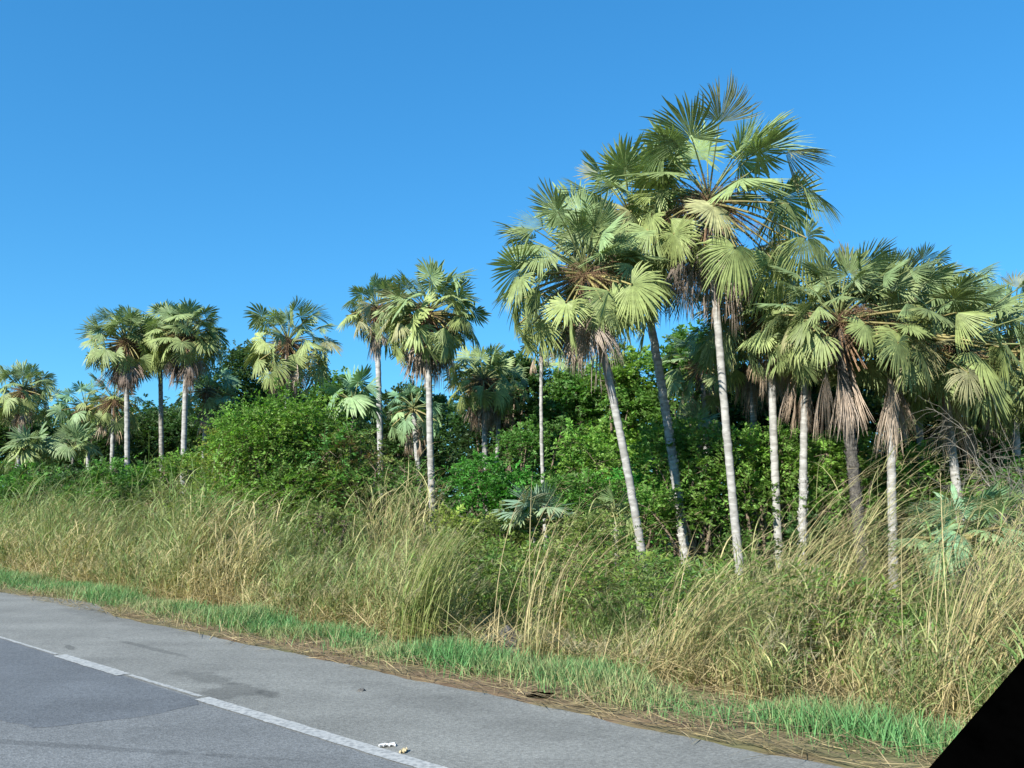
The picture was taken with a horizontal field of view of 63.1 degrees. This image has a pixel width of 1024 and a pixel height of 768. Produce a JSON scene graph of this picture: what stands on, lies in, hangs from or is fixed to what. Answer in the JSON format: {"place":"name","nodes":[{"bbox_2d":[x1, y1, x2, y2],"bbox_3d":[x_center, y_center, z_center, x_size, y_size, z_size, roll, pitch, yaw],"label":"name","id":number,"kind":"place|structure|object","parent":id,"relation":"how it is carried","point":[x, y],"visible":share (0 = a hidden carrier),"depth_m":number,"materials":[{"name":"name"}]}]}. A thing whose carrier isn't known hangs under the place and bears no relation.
{"place":"outdoors","nodes":[
{"label":"outdoors","id":0,"kind":"place"},
{"bbox_2d":[0,638,415,767],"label":"road","id":1,"kind":"structure","parent":0,"point":[202,735],"depth_m":5.72,"materials":[{"name":"asphalt"}]},
{"bbox_2d":[0,639,197,727],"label":"asphalt patch","id":2,"kind":"object","parent":1,"relation":"on","point":[39,689],"visible":1,"depth_m":7.17,"materials":[{"name":"asphalt"}]},
{"bbox_2d":[0,592,841,767],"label":"road shoulder","id":3,"kind":"object","parent":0,"point":[445,726],"visible":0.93,"depth_m":6.86},
{"bbox_2d":[0,636,447,767],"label":"road marking","id":4,"kind":"object","parent":3,"relation":"on","point":[370,749],"visible":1,"depth_m":6.24,"materials":[{"name":"white paint"}]},
{"bbox_2d":[0,496,991,767],"bbox_3d":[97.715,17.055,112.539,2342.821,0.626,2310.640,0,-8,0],"label":"ground","id":5,"kind":"structure","parent":0,"point":[728,742],"depth_m":6.94,"materials":[{"name":"soil"}]},
{"bbox_2d":[0,359,62,493],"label":"fan palm","id":6,"kind":"object","parent":5,"relation":"on","point":[21,402],"visible":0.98,"depth_m":38.05,"materials":[{"name":"green plant"}]},
{"bbox_2d":[0,421,67,474],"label":"young palm","id":7,"kind":"object","parent":5,"relation":"on","point":[20,441],"visible":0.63,"depth_m":32.64,"materials":[{"name":"green plant"}]},
{"bbox_2d":[0,414,67,508],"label":"broadleaf tree","id":8,"kind":"object","parent":5,"relation":"on","point":[49,431],"visible":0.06,"depth_m":45.50,"materials":[{"name":"green plant"}]},
{"bbox_2d":[0,457,76,526],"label":"leafy shrub","id":9,"kind":"object","parent":5,"relation":"on","point":[5,480],"visible":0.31,"depth_m":30.23,"materials":[{"name":"green plant"}]},
{"bbox_2d":[43,420,101,469],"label":"young palm","id":10,"kind":"object","parent":5,"relation":"on","point":[71,449],"visible":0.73,"depth_m":32.77,"materials":[{"name":"green plant"}]},
{"bbox_2d":[15,456,131,527],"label":"leafy shrub","id":11,"kind":"object","parent":5,"relation":"on","point":[63,475],"visible":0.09,"depth_m":29.41,"materials":[{"name":"green plant"}]},
{"bbox_2d":[45,377,107,501],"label":"fan palm","id":12,"kind":"object","parent":5,"relation":"on","point":[77,416],"visible":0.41,"depth_m":37.74,"materials":[{"name":"green plant"}]},
{"bbox_2d":[27,412,142,508],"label":"broadleaf tree","id":13,"kind":"object","parent":5,"relation":"on","point":[103,448],"visible":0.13,"depth_m":44.65,"materials":[{"name":"green plant"}]},
{"bbox_2d":[53,452,146,534],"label":"leafy shrub","id":14,"kind":"object","parent":5,"relation":"on","point":[114,464],"visible":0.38,"depth_m":26.57,"materials":[{"name":"green plant"}]},
{"bbox_2d":[76,373,146,505],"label":"fan palm","id":15,"kind":"object","parent":5,"relation":"on","point":[111,402],"visible":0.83,"depth_m":35.95,"materials":[{"name":"green plant"}]},
{"bbox_2d":[76,304,169,473],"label":"fan palm","id":16,"kind":"object","parent":5,"relation":"on","point":[129,369],"visible":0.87,"depth_m":34.00,"materials":[{"name":"green plant"}]},
{"bbox_2d":[71,460,187,529],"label":"leafy shrub","id":17,"kind":"object","parent":5,"relation":"on","point":[140,482],"visible":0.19,"depth_m":28.19,"materials":[{"name":"green plant"}]},
{"bbox_2d":[109,403,208,508],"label":"broadleaf tree","id":18,"kind":"object","parent":5,"relation":"on","point":[141,438],"visible":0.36,"depth_m":41.77,"materials":[{"name":"green plant"}]},
{"bbox_2d":[131,481,198,546],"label":"leafy shrub","id":19,"kind":"object","parent":5,"relation":"on","point":[157,489],"visible":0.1,"depth_m":24.38,"materials":[{"name":"green plant"}]},
{"bbox_2d":[130,299,200,493],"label":"fan palm","id":20,"kind":"object","parent":5,"relation":"on","point":[155,308],"visible":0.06,"depth_m":35.65,"materials":[{"name":"green plant"}]},
{"bbox_2d":[126,447,210,527],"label":"leafy shrub","id":21,"kind":"object","parent":5,"relation":"on","point":[160,461],"visible":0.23,"depth_m":27.56,"materials":[{"name":"green plant"}]},
{"bbox_2d":[143,297,229,493],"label":"fan palm","id":22,"kind":"object","parent":5,"relation":"on","point":[195,351],"visible":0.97,"depth_m":33.65,"materials":[{"name":"green plant"}]},
{"bbox_2d":[173,367,241,467],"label":"fan palm","id":23,"kind":"object","parent":5,"relation":"on","point":[205,394],"visible":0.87,"depth_m":38.13,"materials":[{"name":"green plant"}]},
{"bbox_2d":[159,419,266,527],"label":"leafy shrub","id":24,"kind":"object","parent":5,"relation":"on","point":[205,465],"visible":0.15,"depth_m":20.43,"materials":[{"name":"green plant"}]},
{"bbox_2d":[179,490,248,571],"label":"leafy shrub","id":25,"kind":"object","parent":5,"relation":"on","point":[205,504],"visible":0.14,"depth_m":18.22,"materials":[{"name":"green plant"}]},
{"bbox_2d":[164,476,279,601],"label":"grass tussock","id":26,"kind":"object","parent":5,"relation":"on","point":[203,527],"depth_m":15.18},
{"bbox_2d":[154,339,301,490],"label":"broadleaf tree","id":27,"kind":"object","parent":5,"relation":"on","point":[236,357],"visible":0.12,"depth_m":40.38,"materials":[{"name":"green plant"}]},
{"bbox_2d":[236,372,321,441],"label":"broadleaf tree","id":28,"kind":"object","parent":5,"relation":"on","point":[263,394],"visible":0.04,"depth_m":38.55,"materials":[{"name":"green plant"}]},
{"bbox_2d":[177,377,393,551],"bbox_3d":[-5.475,2.514,20.370,5.129,5.290,4.782,2,-8,-11],"label":"leafy shrub","id":29,"kind":"object","parent":5,"relation":"on","point":[301,420],"visible":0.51,"depth_m":19.63,"materials":[{"name":"green plant"}]},
{"bbox_2d":[242,296,341,445],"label":"fan palm","id":30,"kind":"object","parent":5,"relation":"on","point":[291,359],"visible":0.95,"depth_m":33.25,"materials":[{"name":"green plant"}]},
{"bbox_2d":[279,497,374,585],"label":"leafy shrub","id":31,"kind":"object","parent":5,"relation":"on","point":[332,513],"visible":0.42,"depth_m":15.70,"materials":[{"name":"green plant"}]},
{"bbox_2d":[267,412,403,554],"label":"leafy shrub","id":32,"kind":"object","parent":5,"relation":"on","point":[340,434],"visible":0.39,"depth_m":19.45,"materials":[{"name":"green plant"}]},
{"bbox_2d":[294,366,387,482],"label":"broadleaf tree","id":33,"kind":"object","parent":5,"relation":"on","point":[317,392],"visible":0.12,"depth_m":37.44,"materials":[{"name":"green plant"}]},
{"bbox_2d":[284,424,416,559],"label":"leafy shrub","id":34,"kind":"object","parent":5,"relation":"on","point":[354,441],"visible":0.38,"depth_m":19.57,"materials":[{"name":"green plant"}]},
{"bbox_2d":[321,364,385,450],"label":"young palm","id":35,"kind":"object","parent":5,"relation":"on","point":[352,400],"visible":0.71,"depth_m":21.50,"materials":[{"name":"green plant"}]},
{"bbox_2d":[337,272,414,493],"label":"fan palm","id":36,"kind":"object","parent":5,"relation":"on","point":[363,316],"visible":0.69,"depth_m":31.18,"materials":[{"name":"green plant"}]},
{"bbox_2d":[341,526,433,630],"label":"grass tussock","id":37,"kind":"object","parent":5,"relation":"on","point":[372,599],"depth_m":12.15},
{"bbox_2d":[362,467,428,549],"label":"leafy shrub","id":38,"kind":"object","parent":5,"relation":"on","point":[400,488],"visible":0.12,"depth_m":25.71,"materials":[{"name":"green plant"}]},
{"bbox_2d":[343,375,466,547],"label":"broadleaf tree","id":39,"kind":"object","parent":5,"relation":"on","point":[398,453],"visible":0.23,"depth_m":34.16,"materials":[{"name":"green plant"}]},
{"bbox_2d":[387,379,447,551],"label":"fan palm","id":40,"kind":"object","parent":5,"relation":"on","point":[414,415],"visible":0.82,"depth_m":27.42,"materials":[{"name":"green plant"}]},
{"bbox_2d":[384,455,454,556],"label":"leafy shrub","id":41,"kind":"object","parent":5,"relation":"on","point":[414,475],"visible":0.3,"depth_m":27.05,"materials":[{"name":"green plant"}]},
{"bbox_2d":[374,256,491,540],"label":"fan palm","id":42,"kind":"object","parent":5,"relation":"on","point":[413,333],"visible":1,"depth_m":25.05,"materials":[{"name":"green plant"}]},
{"bbox_2d":[392,503,493,644],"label":"grass tussock","id":43,"kind":"object","parent":5,"relation":"on","point":[428,589],"depth_m":10.10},
{"bbox_2d":[411,526,489,628],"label":"leafy shrub","id":44,"kind":"object","parent":5,"relation":"on","point":[467,551],"visible":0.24,"depth_m":13.17,"materials":[{"name":"green plant"}]},
{"bbox_2d":[424,503,498,570],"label":"leafy shrub","id":45,"kind":"object","parent":5,"relation":"on","point":[451,516],"visible":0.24,"depth_m":19.59,"materials":[{"name":"green plant"}]},
{"bbox_2d":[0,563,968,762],"bbox_3d":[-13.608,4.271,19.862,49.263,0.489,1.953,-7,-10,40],"label":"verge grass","id":46,"kind":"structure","parent":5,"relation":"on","point":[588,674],"depth_m":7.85,"materials":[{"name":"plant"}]},
{"bbox_2d":[442,343,527,514],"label":"fan palm","id":47,"kind":"object","parent":5,"relation":"on","point":[479,408],"visible":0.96,"depth_m":29.00,"materials":[{"name":"green plant"}]},
{"bbox_2d":[425,450,557,561],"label":"leafy shrub","id":48,"kind":"object","parent":5,"relation":"on","point":[486,488],"visible":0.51,"depth_m":21.72,"materials":[{"name":"green plant"}]},
{"bbox_2d":[474,364,530,470],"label":"fan palm","id":49,"kind":"object","parent":5,"relation":"on","point":[511,394],"visible":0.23,"depth_m":30.05,"materials":[{"name":"green plant"}]},
{"bbox_2d":[440,349,565,509],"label":"broadleaf tree","id":50,"kind":"object","parent":5,"relation":"on","point":[465,441],"visible":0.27,"depth_m":32.41,"materials":[{"name":"green plant"}]},
{"bbox_2d":[480,625,525,657],"bbox_3d":[-0.112,3.093,10.070,0.661,0.342,0.511,0,-8,0],"label":"rock","id":51,"kind":"object","parent":5,"relation":"on","point":[509,629],"visible":0.2,"depth_m":9.94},
{"bbox_2d":[0,547,1014,767],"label":"dry straw","id":52,"kind":"object","parent":5,"relation":"on","point":[837,686],"visible":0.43,"depth_m":7.92,"materials":[{"name":"beige plant"}]},
{"bbox_2d":[0,425,1023,728],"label":"tall grass","id":53,"kind":"structure","parent":5,"relation":"on","point":[156,547],"depth_m":11.98,"materials":[{"name":"plant"}]},
{"bbox_2d":[464,501,562,613],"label":"leafy shrub","id":54,"kind":"object","parent":5,"relation":"on","point":[491,527],"visible":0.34,"depth_m":16.16,"materials":[{"name":"green plant"}]},
{"bbox_2d":[11,510,1019,716],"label":"undergrowth","id":55,"kind":"object","parent":5,"relation":"on","point":[670,566],"visible":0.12,"depth_m":10.69,"materials":[{"name":"green plant"}]},
{"bbox_2d":[31,383,1008,551],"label":"woods","id":56,"kind":"object","parent":5,"relation":"on","point":[147,405],"depth_m":44.81,"materials":[{"name":"green plant"}]},
{"bbox_2d":[491,482,578,550],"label":"young palm","id":57,"kind":"object","parent":5,"relation":"on","point":[520,516],"visible":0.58,"depth_m":16.09,"materials":[{"name":"green plant"}]},
{"bbox_2d":[480,411,594,545],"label":"leafy shrub","id":58,"kind":"object","parent":5,"relation":"on","point":[517,436],"visible":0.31,"depth_m":24.71,"materials":[{"name":"green plant"}]},
{"bbox_2d":[514,308,560,541],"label":"fan palm","id":59,"kind":"object","parent":5,"relation":"on","point":[541,413],"visible":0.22,"depth_m":22.09,"materials":[{"name":"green plant"}]},
{"bbox_2d":[508,539,596,631],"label":"leafy shrub","id":60,"kind":"object","parent":5,"relation":"on","point":[555,552],"visible":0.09,"depth_m":13.57,"materials":[{"name":"green plant"}]},
{"bbox_2d":[508,367,614,531],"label":"broadleaf tree","id":61,"kind":"object","parent":5,"relation":"on","point":[575,407],"visible":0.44,"depth_m":29.60,"materials":[{"name":"green plant"}]},
{"bbox_2d":[492,468,642,659],"bbox_3d":[0.594,1.955,9.169,1.919,2.138,1.459,-4,-9,29],"label":"grass tussock","id":62,"kind":"object","parent":5,"relation":"on","point":[526,617],"depth_m":9.06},
{"bbox_2d":[487,176,676,602],"bbox_3d":[1.507,0.241,17.542,4.062,8.772,3.952,0,-8,0],"label":"fan palm","id":63,"kind":"object","parent":5,"relation":"on","point":[607,313],"visible":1,"depth_m":17.08,"materials":[{"name":"green plant"}]},
{"bbox_2d":[517,451,652,589],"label":"leafy shrub","id":64,"kind":"object","parent":5,"relation":"on","point":[581,488],"visible":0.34,"depth_m":20.09,"materials":[{"name":"green plant"}]},
{"bbox_2d":[536,505,660,618],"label":"leafy shrub","id":65,"kind":"object","parent":5,"relation":"on","point":[594,520],"visible":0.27,"depth_m":15.45,"materials":[{"name":"green plant"}]},
{"bbox_2d":[544,418,661,553],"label":"leafy shrub","id":66,"kind":"object","parent":5,"relation":"on","point":[587,455],"visible":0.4,"depth_m":23.20,"materials":[{"name":"green plant"}]},
{"bbox_2d":[584,486,646,571],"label":"young palm","id":67,"kind":"object","parent":5,"relation":"on","point":[611,501],"visible":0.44,"depth_m":18.32,"materials":[{"name":"green plant"}]},
{"bbox_2d":[562,342,675,544],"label":"broadleaf tree","id":68,"kind":"object","parent":5,"relation":"on","point":[631,396],"visible":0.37,"depth_m":28.54,"materials":[{"name":"green plant"}]},
{"bbox_2d":[534,131,704,580],"bbox_3d":[3.139,-0.543,19.779,4.252,10.928,4.557,5,-9,-34],"label":"fan palm","id":69,"kind":"object","parent":5,"relation":"on","point":[621,161],"visible":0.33,"depth_m":19.32,"materials":[{"name":"green plant"}]},
{"bbox_2d":[597,465,675,586],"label":"leafy shrub","id":70,"kind":"object","parent":5,"relation":"on","point":[619,475],"visible":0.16,"depth_m":20.62,"materials":[{"name":"green plant"}]},
{"bbox_2d":[524,484,751,640],"bbox_3d":[1.409,2.437,11.190,3.123,2.366,3.032,5,-9,-35],"label":"grass tussock","id":71,"kind":"object","parent":5,"relation":"on","point":[577,583],"depth_m":11.12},
{"bbox_2d":[621,318,748,542],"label":"broadleaf tree","id":72,"kind":"object","parent":5,"relation":"on","point":[681,334],"visible":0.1,"depth_m":27.62,"materials":[{"name":"green plant"}]},
{"bbox_2d":[608,410,773,589],"bbox_3d":[4.241,2.791,19.697,4.174,4.466,3.292,0,-8,0],"label":"leafy shrub","id":73,"kind":"object","parent":5,"relation":"on","point":[695,464],"visible":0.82,"depth_m":19.36,"materials":[{"name":"green plant"}]},
{"bbox_2d":[671,402,721,488],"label":"young palm","id":74,"kind":"object","parent":5,"relation":"on","point":[690,411],"visible":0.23,"depth_m":21.96,"materials":[{"name":"green plant"}]},
{"bbox_2d":[661,332,748,545],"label":"fan palm","id":75,"kind":"object","parent":5,"relation":"on","point":[701,384],"visible":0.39,"depth_m":24.96,"materials":[{"name":"green plant"}]},
{"bbox_2d":[557,511,861,686],"bbox_3d":[2.252,2.076,8.206,2.364,1.785,3.443,-6,-10,38],"label":"grass tussock","id":76,"kind":"object","parent":5,"relation":"on","point":[696,627],"depth_m":8.22,"materials":[{"name":"plant"}]},
{"bbox_2d":[650,485,783,575],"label":"leafy shrub","id":77,"kind":"object","parent":5,"relation":"on","point":[722,539],"visible":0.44,"depth_m":19.41,"materials":[{"name":"green plant"}]},
{"bbox_2d":[619,69,841,579],"bbox_3d":[4.800,-0.888,18.473,4.697,11.262,5.012,-6,-10,37],"label":"fan palm","id":78,"kind":"object","parent":5,"relation":"on","point":[722,261],"visible":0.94,"depth_m":18.11,"materials":[{"name":"green plant"}]},
{"bbox_2d":[682,278,808,581],"bbox_3d":[6.110,1.012,21.733,3.515,8.353,3.729,0,-8,0],"label":"fan palm","id":79,"kind":"object","parent":5,"relation":"on","point":[737,379],"visible":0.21,"depth_m":21.55,"materials":[{"name":"green plant"}]},
{"bbox_2d":[693,236,829,580],"bbox_3d":[6.000,0.764,19.341,3.383,8.229,3.501,0,-8,0],"label":"fan palm","id":80,"kind":"object","parent":5,"relation":"on","point":[751,327],"visible":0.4,"depth_m":19.03,"materials":[{"name":"green plant"}]},
{"bbox_2d":[707,366,818,568],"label":"broadleaf tree","id":81,"kind":"object","parent":5,"relation":"on","point":[735,423],"visible":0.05,"depth_m":25.30,"materials":[{"name":"green plant"}]},
{"bbox_2d":[711,417,828,592],"bbox_3d":[6.017,2.861,19.486,2.883,4.248,3.045,-3,-8,23],"label":"leafy shrub","id":82,"kind":"object","parent":5,"relation":"on","point":[760,464],"visible":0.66,"depth_m":19.29,"materials":[{"name":"green plant"}]},
{"bbox_2d":[697,359,905,560],"bbox_3d":[9.120,2.467,25.163,5.989,6.578,5.514,-4,-9,28],"label":"broadleaf tree","id":83,"kind":"object","parent":5,"relation":"on","point":[814,397],"visible":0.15,"depth_m":24.16,"materials":[{"name":"green plant"}]},
{"bbox_2d":[736,290,871,568],"bbox_3d":[6.437,1.332,18.294,2.900,6.849,2.748,0,-8,0],"label":"fan palm","id":84,"kind":"object","parent":5,"relation":"on","point":[805,414],"visible":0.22,"depth_m":18.17,"materials":[{"name":"green plant"}]},
{"bbox_2d":[756,510,880,596],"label":"leafy shrub","id":85,"kind":"object","parent":5,"relation":"on","point":[791,527],"visible":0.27,"depth_m":18.04,"materials":[{"name":"green plant"}]},
{"bbox_2d":[779,425,911,598],"bbox_3d":[7.583,2.879,18.560,3.452,3.974,2.663,0,-8,0],"label":"leafy shrub","id":86,"kind":"object","parent":5,"relation":"on","point":[832,449],"visible":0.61,"depth_m":18.33,"materials":[{"name":"green plant"}]},
{"bbox_2d":[752,237,956,604],"bbox_3d":[6.678,0.740,16.448,3.802,7.477,4.005,0,-8,0],"label":"fan palm","id":87,"kind":"object","parent":5,"relation":"on","point":[801,337],"visible":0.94,"depth_m":16.28,"materials":[{"name":"green plant"}]},
{"bbox_2d":[713,423,1017,671],"bbox_3d":[4.406,2.023,10.249,3.630,3.038,3.418,-5,-9,33],"label":"grass tussock","id":88,"kind":"object","parent":5,"relation":"on","point":[832,542],"depth_m":9.91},
{"bbox_2d":[826,468,912,581],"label":"leafy shrub","id":89,"kind":"object","parent":5,"relation":"on","point":[881,488],"visible":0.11,"depth_m":18.48,"materials":[{"name":"green plant"}]},
{"bbox_2d":[758,420,1023,695],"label":"grass tussock","id":90,"kind":"object","parent":5,"relation":"on","point":[871,571],"depth_m":9.31,"materials":[{"name":"plant"}]},
{"bbox_2d":[820,386,988,571],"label":"broadleaf tree","id":91,"kind":"object","parent":5,"relation":"on","point":[873,407],"visible":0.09,"depth_m":22.39,"materials":[{"name":"green plant"}]},
{"bbox_2d":[864,500,965,606],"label":"leafy shrub","id":92,"kind":"object","parent":5,"relation":"on","point":[904,515],"visible":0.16,"depth_m":17.46,"materials":[{"name":"green plant"}]},
{"bbox_2d":[816,246,1023,608],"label":"fan palm","id":93,"kind":"object","parent":5,"relation":"on","point":[1001,353],"visible":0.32,"depth_m":16.77,"materials":[{"name":"green plant"}]},
{"bbox_2d":[873,437,989,587],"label":"leafy shrub","id":94,"kind":"object","parent":5,"relation":"on","point":[927,469],"visible":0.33,"depth_m":18.27,"materials":[{"name":"green plant"}]},
{"bbox_2d":[866,241,1010,498],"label":"fan palm","id":95,"kind":"object","parent":5,"relation":"on","point":[919,431],"visible":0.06,"depth_m":20.36,"materials":[{"name":"green plant"}]},
{"bbox_2d":[871,266,1023,604],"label":"fan palm","id":96,"kind":"object","parent":5,"relation":"on","point":[1011,400],"visible":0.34,"depth_m":17.59,"materials":[{"name":"green plant"}]},
{"bbox_2d":[885,481,1023,621],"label":"young palm","id":97,"kind":"object","parent":5,"relation":"on","point":[991,494],"visible":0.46,"depth_m":10.65,"materials":[{"name":"green plant"}]},
{"bbox_2d":[888,388,1023,614],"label":"bare shrub","id":98,"kind":"object","parent":5,"relation":"on","point":[993,468],"visible":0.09,"depth_m":13.24,"materials":[{"name":"brown plant"}]},
{"bbox_2d":[897,463,1023,730],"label":"grass tussock","id":99,"kind":"object","parent":5,"relation":"on","point":[997,617],"depth_m":7.10,"materials":[{"name":"plant"}]},
{"bbox_2d":[925,396,1023,571],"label":"broadleaf tree","id":100,"kind":"object","parent":5,"relation":"on","point":[985,448],"visible":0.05,"depth_m":21.58,"materials":[{"name":"green plant"}]},
{"bbox_2d":[945,476,1023,575],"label":"young palm","id":101,"kind":"object","parent":5,"relation":"on","point":[1000,509],"visible":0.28,"depth_m":10.75,"materials":[{"name":"green plant"}]},
{"bbox_2d":[945,445,1023,591],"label":"leafy shrub","id":102,"kind":"object","parent":5,"relation":"on","point":[1004,469],"visible":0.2,"depth_m":17.76,"materials":[{"name":"green plant"}]},
{"bbox_2d":[946,477,1023,687],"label":"grass tussock","id":103,"kind":"object","parent":5,"relation":"on","point":[1006,578],"depth_m":7.57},
{"bbox_2d":[954,269,1023,519],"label":"fan palm","id":104,"kind":"object","parent":5,"relation":"on","point":[1016,451],"visible":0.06,"depth_m":20.46,"materials":[{"name":"green plant"}]},
{"bbox_2d":[0,0,1023,495],"label":"sky","id":105,"kind":"structure","parent":0,"point":[228,155],"materials":[{"name":"blue"}]},
{"bbox_2d":[929,658,1023,767],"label":"car door","id":106,"kind":"object","parent":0,"point":[990,734],"depth_m":0.51,"materials":[{"name":"black"}]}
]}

